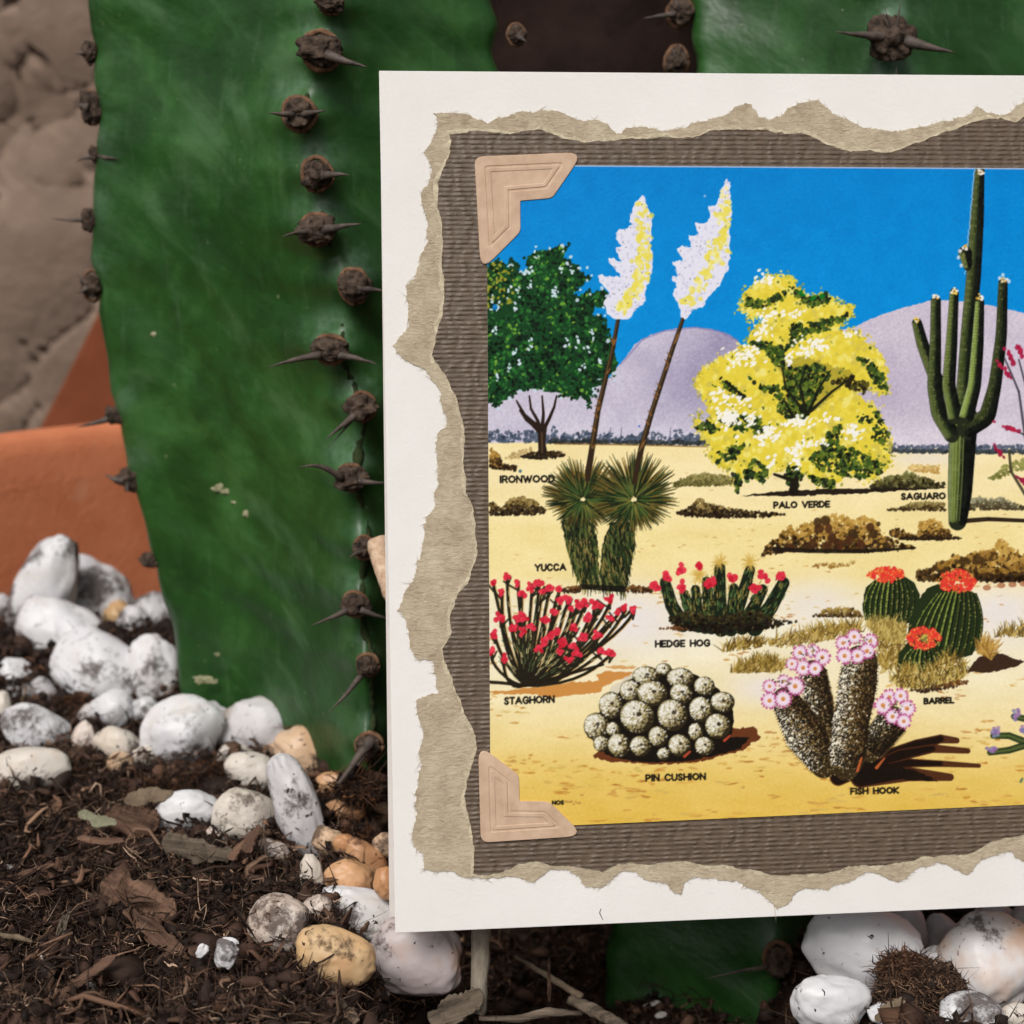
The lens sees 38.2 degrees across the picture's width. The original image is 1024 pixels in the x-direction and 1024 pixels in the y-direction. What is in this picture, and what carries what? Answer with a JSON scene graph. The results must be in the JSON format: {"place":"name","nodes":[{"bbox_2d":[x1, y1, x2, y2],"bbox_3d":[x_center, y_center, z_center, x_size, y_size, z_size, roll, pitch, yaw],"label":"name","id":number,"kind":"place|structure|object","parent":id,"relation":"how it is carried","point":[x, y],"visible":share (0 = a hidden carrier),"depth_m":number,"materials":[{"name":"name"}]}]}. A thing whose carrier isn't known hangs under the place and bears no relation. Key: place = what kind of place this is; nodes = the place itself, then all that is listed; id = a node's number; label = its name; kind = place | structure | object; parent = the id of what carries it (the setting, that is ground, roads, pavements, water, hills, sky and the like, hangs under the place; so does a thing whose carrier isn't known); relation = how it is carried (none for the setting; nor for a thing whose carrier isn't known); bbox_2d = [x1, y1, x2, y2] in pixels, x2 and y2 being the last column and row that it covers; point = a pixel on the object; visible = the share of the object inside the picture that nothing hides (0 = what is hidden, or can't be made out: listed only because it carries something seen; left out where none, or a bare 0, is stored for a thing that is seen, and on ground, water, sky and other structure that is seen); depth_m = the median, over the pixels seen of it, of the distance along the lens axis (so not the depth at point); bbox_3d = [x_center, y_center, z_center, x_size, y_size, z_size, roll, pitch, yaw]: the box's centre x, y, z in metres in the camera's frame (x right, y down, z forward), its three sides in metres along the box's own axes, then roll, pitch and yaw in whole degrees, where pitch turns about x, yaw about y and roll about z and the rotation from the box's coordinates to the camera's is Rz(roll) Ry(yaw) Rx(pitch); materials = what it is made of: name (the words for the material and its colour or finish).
{"place":"outdoors","nodes":[
{"label":"outdoors","id":0,"kind":"place"},
{"bbox_2d":[367,535,385,600],"bbox_3d":[-0.020,0.011,0.239,0.008,0.011,0.016,0,14,0],"label":"dry twig","id":1,"kind":"object","parent":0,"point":[376,548],"visible":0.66,"depth_m":0.24,"materials":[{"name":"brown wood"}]},
{"bbox_2d":[0,589,1023,1023],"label":"ground","id":2,"kind":"structure","parent":0,"point":[650,1016],"depth_m":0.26,"materials":[{"name":"soil"}]},
{"bbox_2d":[0,593,8,619],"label":"pebble","id":3,"kind":"object","parent":2,"relation":"on","point":[4,598],"visible":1,"depth_m":0.34,"materials":[{"name":"stone"}]},
{"bbox_2d":[0,690,11,713],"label":"pebble","id":4,"kind":"object","parent":2,"relation":"on","point":[5,701],"visible":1,"depth_m":0.29,"materials":[{"name":"beige stone"}]},
{"bbox_2d":[0,932,32,942],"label":"dry twig","id":5,"kind":"object","parent":2,"relation":"on","point":[18,937],"visible":1,"depth_m":0.21,"materials":[{"name":"beige wood"}]},
{"bbox_2d":[0,657,33,695],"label":"pebble","id":6,"kind":"object","parent":2,"relation":"on","point":[12,662],"visible":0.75,"depth_m":0.31,"materials":[{"name":"stone"}]},
{"bbox_2d":[0,863,54,883],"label":"bark chip","id":7,"kind":"object","parent":2,"relation":"on","point":[24,872],"visible":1,"depth_m":0.23,"materials":[{"name":"brown wood"}]},
{"bbox_2d":[0,703,71,746],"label":"pebble","id":8,"kind":"object","parent":2,"relation":"on","point":[20,721],"visible":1,"depth_m":0.28,"materials":[{"name":"stone"}]},
{"bbox_2d":[0,746,71,791],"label":"pebble","id":9,"kind":"object","parent":2,"relation":"on","point":[34,759],"visible":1,"depth_m":0.27,"materials":[{"name":"beige stone"}]},
{"bbox_2d":[22,676,55,700],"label":"pebble","id":10,"kind":"object","parent":2,"relation":"on","point":[44,685],"visible":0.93,"depth_m":0.30,"materials":[{"name":"stone"}]},
{"bbox_2d":[7,534,79,625],"bbox_3d":[-0.105,0.018,0.332,0.016,0.028,0.011,0,14,0],"label":"pebble","id":11,"kind":"object","parent":2,"relation":"on","point":[50,566],"visible":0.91,"depth_m":0.33,"materials":[{"name":"white stone"}]},
{"bbox_2d":[0,0,98,432],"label":"rough wall","id":12,"kind":"structure","parent":2,"relation":"on","point":[48,139],"depth_m":0.54,"materials":[{"name":"beige stone"}]},
{"bbox_2d":[14,595,101,648],"bbox_3d":[-0.097,0.028,0.322,0.022,0.019,0.014,0,14,0],"label":"pebble","id":13,"kind":"object","parent":2,"relation":"on","point":[41,619],"visible":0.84,"depth_m":0.32,"materials":[{"name":"stone"}]},
{"bbox_2d":[55,909,69,935],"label":"bark chip","id":14,"kind":"object","parent":2,"relation":"on","point":[62,926],"visible":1,"depth_m":0.22,"materials":[{"name":"wood"}]},
{"bbox_2d":[54,667,74,688],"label":"pebble","id":15,"kind":"object","parent":2,"relation":"on","point":[67,677],"visible":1,"depth_m":0.30,"materials":[{"name":"stone"}]},
{"bbox_2d":[40,313,114,428],"bbox_3d":[-0.134,-0.027,0.459,0.054,0.085,0.028,0,14,0],"label":"terracotta shard","id":16,"kind":"object","parent":2,"relation":"on","point":[84,396],"visible":0.2,"depth_m":0.46,"materials":[{"name":"orange ceramic"}]},
{"bbox_2d":[0,422,160,598],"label":"terracotta pot","id":17,"kind":"object","parent":2,"relation":"on","point":[54,481],"visible":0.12,"depth_m":0.37,"materials":[{"name":"orange ceramic"}]},
{"bbox_2d":[49,954,115,999],"bbox_3d":[-0.059,0.065,0.204,0.010,0.005,0.002,-8,16,-30],"label":"bark chip","id":18,"kind":"object","parent":2,"relation":"on","point":[102,964],"visible":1,"depth_m":0.20,"materials":[{"name":"brown wood"}]},
{"bbox_2d":[71,720,94,749],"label":"pebble","id":19,"kind":"object","parent":2,"relation":"on","point":[82,730],"visible":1,"depth_m":0.28,"materials":[{"name":"white stone"}]},
{"bbox_2d":[76,703,93,720],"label":"pebble","id":20,"kind":"object","parent":2,"relation":"on","point":[87,708],"visible":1,"depth_m":0.29,"materials":[{"name":"stone"}]},
{"bbox_2d":[49,624,134,696],"bbox_3d":[-0.086,0.034,0.308,0.021,0.020,0.014,0,14,0],"label":"pebble","id":21,"kind":"object","parent":2,"relation":"on","point":[91,656],"visible":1,"depth_m":0.30,"materials":[{"name":"white stone"}]},
{"bbox_2d":[78,809,116,827],"bbox_3d":[-0.069,0.051,0.245,0.007,0.001,0.003,15,55,11],"label":"leaf scrap","id":22,"kind":"object","parent":2,"relation":"on","point":[96,821],"visible":1,"depth_m":0.24,"materials":[{"name":"plant"}]},
{"bbox_2d":[77,835,123,844],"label":"bark chip","id":23,"kind":"object","parent":2,"relation":"on","point":[100,841],"visible":1,"depth_m":0.24,"materials":[{"name":"brown wood"}]},
{"bbox_2d":[75,554,134,621],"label":"pebble","id":24,"kind":"object","parent":2,"relation":"on","point":[101,586],"visible":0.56,"depth_m":0.34,"materials":[{"name":"white stone"}]},
{"bbox_2d":[90,689,133,727],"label":"pebble","id":25,"kind":"object","parent":2,"relation":"on","point":[116,701],"visible":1,"depth_m":0.29,"materials":[{"name":"stone"}]},
{"bbox_2d":[102,600,127,621],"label":"pebble","id":26,"kind":"object","parent":2,"relation":"on","point":[110,612],"visible":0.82,"depth_m":0.34,"materials":[{"name":"beige stone"}]},
{"bbox_2d":[92,726,139,755],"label":"pebble","id":27,"kind":"object","parent":2,"relation":"on","point":[111,737],"visible":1,"depth_m":0.28,"materials":[{"name":"beige stone"}]},
{"bbox_2d":[106,751,132,770],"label":"pebble","id":28,"kind":"object","parent":2,"relation":"on","point":[123,754],"visible":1,"depth_m":0.28,"materials":[{"name":"beige stone"}]},
{"bbox_2d":[116,605,147,629],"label":"pebble","id":29,"kind":"object","parent":2,"relation":"on","point":[135,611],"visible":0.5,"depth_m":0.33,"materials":[{"name":"stone"}]},
{"bbox_2d":[106,802,160,839],"bbox_3d":[-0.064,0.052,0.250,0.009,0.003,0.006,16,56,11],"label":"bark chip","id":30,"kind":"object","parent":2,"relation":"on","point":[130,817],"visible":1,"depth_m":0.25,"materials":[{"name":"brown wood"}]},
{"bbox_2d":[98,871,176,925],"bbox_3d":[-0.057,0.059,0.224,0.013,0.003,0.007,21,58,14],"label":"bark chip","id":31,"kind":"object","parent":2,"relation":"on","point":[122,881],"visible":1,"depth_m":0.22,"materials":[{"name":"brown wood"}]},
{"bbox_2d":[132,745,155,765],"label":"pebble","id":32,"kind":"object","parent":2,"relation":"on","point":[147,749],"visible":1,"depth_m":0.28,"materials":[{"name":"beige stone"}]},
{"bbox_2d":[133,696,156,723],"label":"pebble","id":33,"kind":"object","parent":2,"relation":"on","point":[142,706],"visible":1,"depth_m":0.29,"materials":[{"name":"white stone"}]},
{"bbox_2d":[124,787,172,806],"bbox_3d":[-0.062,0.049,0.252,0.008,0.002,0.004,-8,54,-6],"label":"bark chip","id":34,"kind":"object","parent":2,"relation":"on","point":[143,796],"visible":1,"depth_m":0.25,"materials":[{"name":"beige wood"}]},
{"bbox_2d":[131,591,169,627],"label":"pebble","id":35,"kind":"object","parent":2,"relation":"on","point":[150,603],"visible":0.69,"depth_m":0.33,"materials":[{"name":"stone"}]},
{"bbox_2d":[127,634,178,697],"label":"pebble","id":36,"kind":"object","parent":2,"relation":"on","point":[156,653],"visible":0.78,"depth_m":0.30,"materials":[{"name":"white stone"}]},
{"bbox_2d":[122,909,192,959],"bbox_3d":[-0.052,0.062,0.217,0.014,0.002,0.003,28,61,18],"label":"bark chip","id":37,"kind":"object","parent":2,"relation":"on","point":[157,938],"visible":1,"depth_m":0.22,"materials":[{"name":"brown wood"}]},
{"bbox_2d":[139,694,223,762],"bbox_3d":[-0.063,0.042,0.282,0.016,0.014,0.011,0,14,0],"label":"pebble","id":38,"kind":"object","parent":2,"relation":"on","point":[171,723],"visible":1,"depth_m":0.28,"materials":[{"name":"stone"}]},
{"bbox_2d":[155,789,216,831],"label":"pebble","id":39,"kind":"object","parent":2,"relation":"on","point":[177,804],"visible":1,"depth_m":0.25,"materials":[{"name":"stone"}]},
{"bbox_2d":[162,832,232,864],"bbox_3d":[-0.051,0.055,0.239,0.012,0.002,0.005,5,55,4],"label":"bark chip","id":40,"kind":"object","parent":2,"relation":"on","point":[180,845],"visible":1,"depth_m":0.24,"materials":[{"name":"brown wood"}]},
{"bbox_2d":[195,943,208,957],"bbox_3d":[-0.043,0.061,0.206,0.002,0.002,0.001,0,14,0],"label":"white flake","id":41,"kind":"object","parent":2,"relation":"on","point":[202,950],"visible":1,"depth_m":0.20,"materials":[{"name":"stone"}]},
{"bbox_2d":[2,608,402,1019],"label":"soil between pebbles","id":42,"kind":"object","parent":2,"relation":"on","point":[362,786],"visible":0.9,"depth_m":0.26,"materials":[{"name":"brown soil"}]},
{"bbox_2d":[209,701,225,714],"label":"pebble","id":43,"kind":"object","parent":2,"relation":"on","point":[222,709],"visible":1,"depth_m":0.29,"materials":[{"name":"white stone"}]},
{"bbox_2d":[206,826,228,840],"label":"pebble","id":44,"kind":"object","parent":2,"relation":"on","point":[208,831],"visible":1,"depth_m":0.25,"materials":[{"name":"white stone"}]},
{"bbox_2d":[214,938,238,969],"bbox_3d":[-0.040,0.061,0.205,0.004,0.004,0.002,0,14,0],"label":"white flake","id":45,"kind":"object","parent":2,"relation":"on","point":[226,953],"visible":1,"depth_m":0.20,"materials":[{"name":"stone"}]},
{"bbox_2d":[223,937,238,944],"bbox_3d":[-0.040,0.060,0.208,0.003,0.001,0.001,0,14,0],"label":"white flake","id":46,"kind":"object","parent":2,"relation":"on","point":[235,941],"visible":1,"depth_m":0.21,"materials":[{"name":"stone"}]},
{"bbox_2d":[217,743,253,759],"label":"pebble","id":47,"kind":"object","parent":2,"relation":"on","point":[225,747],"visible":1,"depth_m":0.28,"materials":[{"name":"beige stone"}]},
{"bbox_2d":[227,839,244,860],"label":"bark chip","id":48,"kind":"object","parent":2,"relation":"on","point":[235,851],"visible":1,"depth_m":0.24,"materials":[{"name":"brown wood"}]},
{"bbox_2d":[211,787,274,839],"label":"pebble","id":49,"kind":"object","parent":2,"relation":"on","point":[237,808],"visible":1,"depth_m":0.25,"materials":[{"name":"beige stone"}]},
{"bbox_2d":[224,751,269,791],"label":"pebble","id":50,"kind":"object","parent":2,"relation":"on","point":[251,764],"visible":0.78,"depth_m":0.27,"materials":[{"name":"beige stone"}]},
{"bbox_2d":[217,696,283,749],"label":"pebble","id":51,"kind":"object","parent":2,"relation":"on","point":[259,717],"visible":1,"depth_m":0.28,"materials":[{"name":"stone"}]},
{"bbox_2d":[241,824,262,852],"bbox_3d":[-0.042,0.052,0.237,0.002,0.001,0.005,19,57,13],"label":"bark chip","id":52,"kind":"object","parent":2,"relation":"on","point":[251,837],"visible":1,"depth_m":0.24,"materials":[{"name":"brown wood"}]},
{"bbox_2d":[262,743,273,756],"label":"pebble","id":53,"kind":"object","parent":2,"relation":"on","point":[272,746],"visible":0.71,"depth_m":0.28,"materials":[{"name":"beige stone"}]},
{"bbox_2d":[257,838,289,859],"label":"pebble","id":54,"kind":"object","parent":2,"relation":"on","point":[285,851],"visible":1,"depth_m":0.24,"materials":[{"name":"white stone"}]},
{"bbox_2d":[246,892,308,951],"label":"pebble","id":55,"kind":"object","parent":2,"relation":"on","point":[284,914],"visible":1,"depth_m":0.21,"materials":[{"name":"white stone"}]},
{"bbox_2d":[51,0,527,827],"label":"columnar cactus","id":56,"kind":"object","parent":2,"relation":"on","point":[229,220],"visible":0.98,"depth_m":0.27,"materials":[{"name":"green plant"}]},
{"bbox_2d":[337,737,375,784],"bbox_3d":[-0.026,0.042,0.252,0.006,0.007,0.006,0,14,0],"label":"cactus spine","id":57,"kind":"object","parent":56,"relation":"attached to","point":[368,745],"visible":1,"depth_m":0.25},
{"bbox_2d":[266,753,324,857],"bbox_3d":[-0.036,0.050,0.249,0.010,0.018,0.008,0,14,0],"label":"pebble","id":58,"kind":"object","parent":2,"relation":"on","point":[295,801],"visible":1,"depth_m":0.25,"materials":[{"name":"stone"}]},
{"bbox_2d":[274,725,317,771],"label":"pebble","id":59,"kind":"object","parent":2,"relation":"on","point":[297,738],"visible":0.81,"depth_m":0.28,"materials":[{"name":"beige stone"}]},
{"bbox_2d":[300,854,323,888],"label":"pebble","id":60,"kind":"object","parent":2,"relation":"on","point":[312,861],"visible":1,"depth_m":0.23,"materials":[{"name":"beige stone"}]},
{"bbox_2d":[303,894,331,918],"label":"pebble","id":61,"kind":"object","parent":2,"relation":"on","point":[320,901],"visible":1,"depth_m":0.23,"materials":[{"name":"white stone"}]},
{"bbox_2d":[311,825,341,856],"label":"pebble","id":62,"kind":"object","parent":2,"relation":"on","point":[322,834],"visible":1,"depth_m":0.25,"materials":[{"name":"beige stone"}]},
{"bbox_2d":[316,772,338,792],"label":"pebble","id":63,"kind":"object","parent":2,"relation":"on","point":[320,778],"visible":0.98,"depth_m":0.27,"materials":[{"name":"beige stone"}]},
{"bbox_2d":[295,924,375,988],"bbox_3d":[-0.025,0.064,0.211,0.012,0.009,0.007,0,14,0],"label":"pebble","id":64,"kind":"object","parent":2,"relation":"on","point":[354,955],"visible":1,"depth_m":0.21,"materials":[{"name":"beige stone"}]},
{"bbox_2d":[325,991,359,1023],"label":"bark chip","id":65,"kind":"object","parent":2,"relation":"on","point":[354,1017],"visible":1,"depth_m":0.20,"materials":[{"name":"wood"}]},
{"bbox_2d":[333,834,352,855],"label":"pebble","id":66,"kind":"object","parent":2,"relation":"on","point":[340,841],"visible":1,"depth_m":0.24,"materials":[{"name":"stone"}]},
{"bbox_2d":[326,799,365,820],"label":"pebble","id":67,"kind":"object","parent":2,"relation":"on","point":[330,804],"visible":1,"depth_m":0.26,"materials":[{"name":"brown stone"}]},
{"bbox_2d":[323,859,373,888],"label":"pebble","id":68,"kind":"object","parent":2,"relation":"on","point":[347,872],"visible":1,"depth_m":0.23,"materials":[{"name":"stone"}]},
{"bbox_2d":[322,885,390,941],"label":"pebble","id":69,"kind":"object","parent":2,"relation":"on","point":[370,904],"visible":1,"depth_m":0.23,"materials":[{"name":"white stone"}]},
{"bbox_2d":[373,866,388,899],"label":"pebble","id":70,"kind":"object","parent":69,"relation":"on","point":[381,883],"visible":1,"depth_m":0.23,"materials":[{"name":"stone"}]},
{"bbox_2d":[344,837,387,873],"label":"pebble","id":71,"kind":"object","parent":2,"relation":"on","point":[371,853],"visible":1,"depth_m":0.24,"materials":[{"name":"stone"}]},
{"bbox_2d":[372,801,387,825],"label":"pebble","id":72,"kind":"object","parent":2,"relation":"on","point":[383,818],"visible":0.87,"depth_m":0.26,"materials":[{"name":"brown stone"}]},
{"bbox_2d":[372,832,388,857],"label":"pebble","id":73,"kind":"object","parent":2,"relation":"on","point":[380,842],"visible":0.66,"depth_m":0.25,"materials":[{"name":"beige stone"}]},
{"bbox_2d":[370,917,461,996],"bbox_3d":[-0.015,0.069,0.229,0.015,0.012,0.008,0,14,0],"label":"pebble","id":74,"kind":"object","parent":2,"relation":"on","point":[424,964],"visible":1,"depth_m":0.23,"materials":[{"name":"white stone"}]},
{"bbox_2d":[427,987,483,1023],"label":"bark chip","id":75,"kind":"object","parent":2,"relation":"on","point":[454,1008],"visible":1,"depth_m":0.22,"materials":[{"name":"beige wood"}]},
{"bbox_2d":[470,929,490,1015],"bbox_3d":[-0.004,0.066,0.228,0.004,0.020,0.010,0,14,0],"label":"wooden stake","id":76,"kind":"object","parent":2,"relation":"on","point":[480,953],"visible":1,"depth_m":0.23,"materials":[{"name":"beige wood"}]},
{"bbox_2d":[479,1007,581,1022],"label":"dry twig","id":77,"kind":"object","parent":2,"relation":"on","point":[539,1014],"visible":1,"depth_m":0.22,"materials":[{"name":"brown wood"}]},
{"bbox_2d":[514,955,583,998],"bbox_3d":[0.006,0.075,0.239,0.011,0.004,0.009,0,14,0],"label":"dry twig","id":78,"kind":"object","parent":2,"relation":"on","point":[566,987],"visible":1,"depth_m":0.24,"materials":[{"name":"brown wood"}]},
{"bbox_2d":[547,957,551,1000],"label":"bark chip","id":79,"kind":"object","parent":2,"relation":"on","point":[549,988],"visible":1,"depth_m":0.23,"materials":[{"name":"brown wood"}]},
{"bbox_2d":[491,0,696,72],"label":"woody stem","id":80,"kind":"object","parent":2,"relation":"on","point":[614,36],"visible":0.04,"depth_m":0.32,"materials":[{"name":"brown plant"}]},
{"bbox_2d":[567,995,628,1023],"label":"dry twig","id":81,"kind":"object","parent":2,"relation":"on","point":[594,1011],"visible":1,"depth_m":0.23,"materials":[{"name":"brown wood"}]},
{"bbox_2d":[643,1000,659,1005],"bbox_3d":[0.025,0.088,0.264,0.003,0.002,0.002,0,14,0],"label":"perlite crumb","id":82,"kind":"object","parent":2,"relation":"on","point":[655,1001],"visible":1,"depth_m":0.26,"materials":[{"name":"white stone"}]},
{"bbox_2d":[655,1012,666,1018],"bbox_3d":[0.026,0.089,0.261,0.002,0.002,0.001,0,14,0],"label":"perlite crumb","id":83,"kind":"object","parent":2,"relation":"on","point":[658,1015],"visible":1,"depth_m":0.26,"materials":[{"name":"white stone"}]},
{"bbox_2d":[379,71,1023,932],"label":"greeting card","id":84,"kind":"object","parent":2,"relation":"on","point":[703,397],"visible":1,"depth_m":0.22,"materials":[{"name":"multicoloured paper"}]},
{"bbox_2d":[605,0,1023,1023],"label":"columnar cactus","id":85,"kind":"object","parent":2,"relation":"on","point":[729,964],"visible":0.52,"depth_m":0.26,"materials":[{"name":"green plant"}]},
{"bbox_2d":[790,974,871,1023],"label":"pebble","id":86,"kind":"object","parent":2,"relation":"on","point":[828,999],"visible":1,"depth_m":0.23,"materials":[{"name":"stone"}]},
{"bbox_2d":[801,911,924,990],"bbox_3d":[0.056,0.070,0.238,0.020,0.014,0.012,0,14,0],"label":"pebble","id":87,"kind":"object","parent":2,"relation":"on","point":[846,944],"visible":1,"depth_m":0.23,"materials":[{"name":"stone"}]},
{"bbox_2d":[867,1000,885,1023],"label":"pebble","id":88,"kind":"object","parent":2,"relation":"on","point":[872,1011],"visible":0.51,"depth_m":0.23,"materials":[{"name":"white stone"}]},
{"bbox_2d":[874,997,905,1021],"bbox_3d":[0.057,0.074,0.222,0.006,0.001,0.002,-28,58,-19],"label":"bark chip","id":89,"kind":"object","parent":2,"relation":"on","point":[896,1002],"visible":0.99,"depth_m":0.22,"materials":[{"name":"beige wood"}]},
{"bbox_2d":[892,910,927,947],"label":"pebble","id":90,"kind":"object","parent":2,"relation":"on","point":[915,919],"visible":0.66,"depth_m":0.25,"materials":[{"name":"white stone"}]},
{"bbox_2d":[862,941,979,1016],"bbox_3d":[0.062,0.073,0.228,0.018,0.017,0.016,10,17,35],"label":"moss clump","id":91,"kind":"object","parent":2,"relation":"on","point":[914,974],"visible":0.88,"depth_m":0.23,"materials":[{"name":"plant"}]},
{"bbox_2d":[925,945,937,959],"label":"pebble","id":92,"kind":"object","parent":2,"relation":"on","point":[933,947],"visible":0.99,"depth_m":0.24,"materials":[{"name":"white stone"}]},
{"bbox_2d":[924,913,955,948],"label":"pebble","id":93,"kind":"object","parent":2,"relation":"on","point":[939,926],"visible":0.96,"depth_m":0.25,"materials":[{"name":"white stone"}]},
{"bbox_2d":[939,990,1003,1023],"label":"pebble","id":94,"kind":"object","parent":2,"relation":"on","point":[988,1008],"visible":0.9,"depth_m":0.22,"materials":[{"name":"white stone"}]},
{"bbox_2d":[936,910,1023,1007],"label":"pebble","id":95,"kind":"object","parent":2,"relation":"on","point":[990,944],"visible":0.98,"depth_m":0.23,"materials":[{"name":"white stone"}]},
{"bbox_2d":[974,906,1012,914],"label":"pebble","id":96,"kind":"object","parent":2,"relation":"on","point":[1006,909],"visible":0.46,"depth_m":0.26,"materials":[{"name":"grey stone"}]},
{"bbox_2d":[1002,1002,1023,1023],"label":"pebble","id":97,"kind":"object","parent":2,"relation":"on","point":[1018,1017],"visible":0.83,"depth_m":0.23,"materials":[{"name":"beige stone"}]},
{"bbox_2d":[1011,906,1023,922],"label":"pebble","id":98,"kind":"object","parent":2,"relation":"on","point":[1017,912],"visible":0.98,"depth_m":0.25,"materials":[{"name":"grey stone"}]}
]}

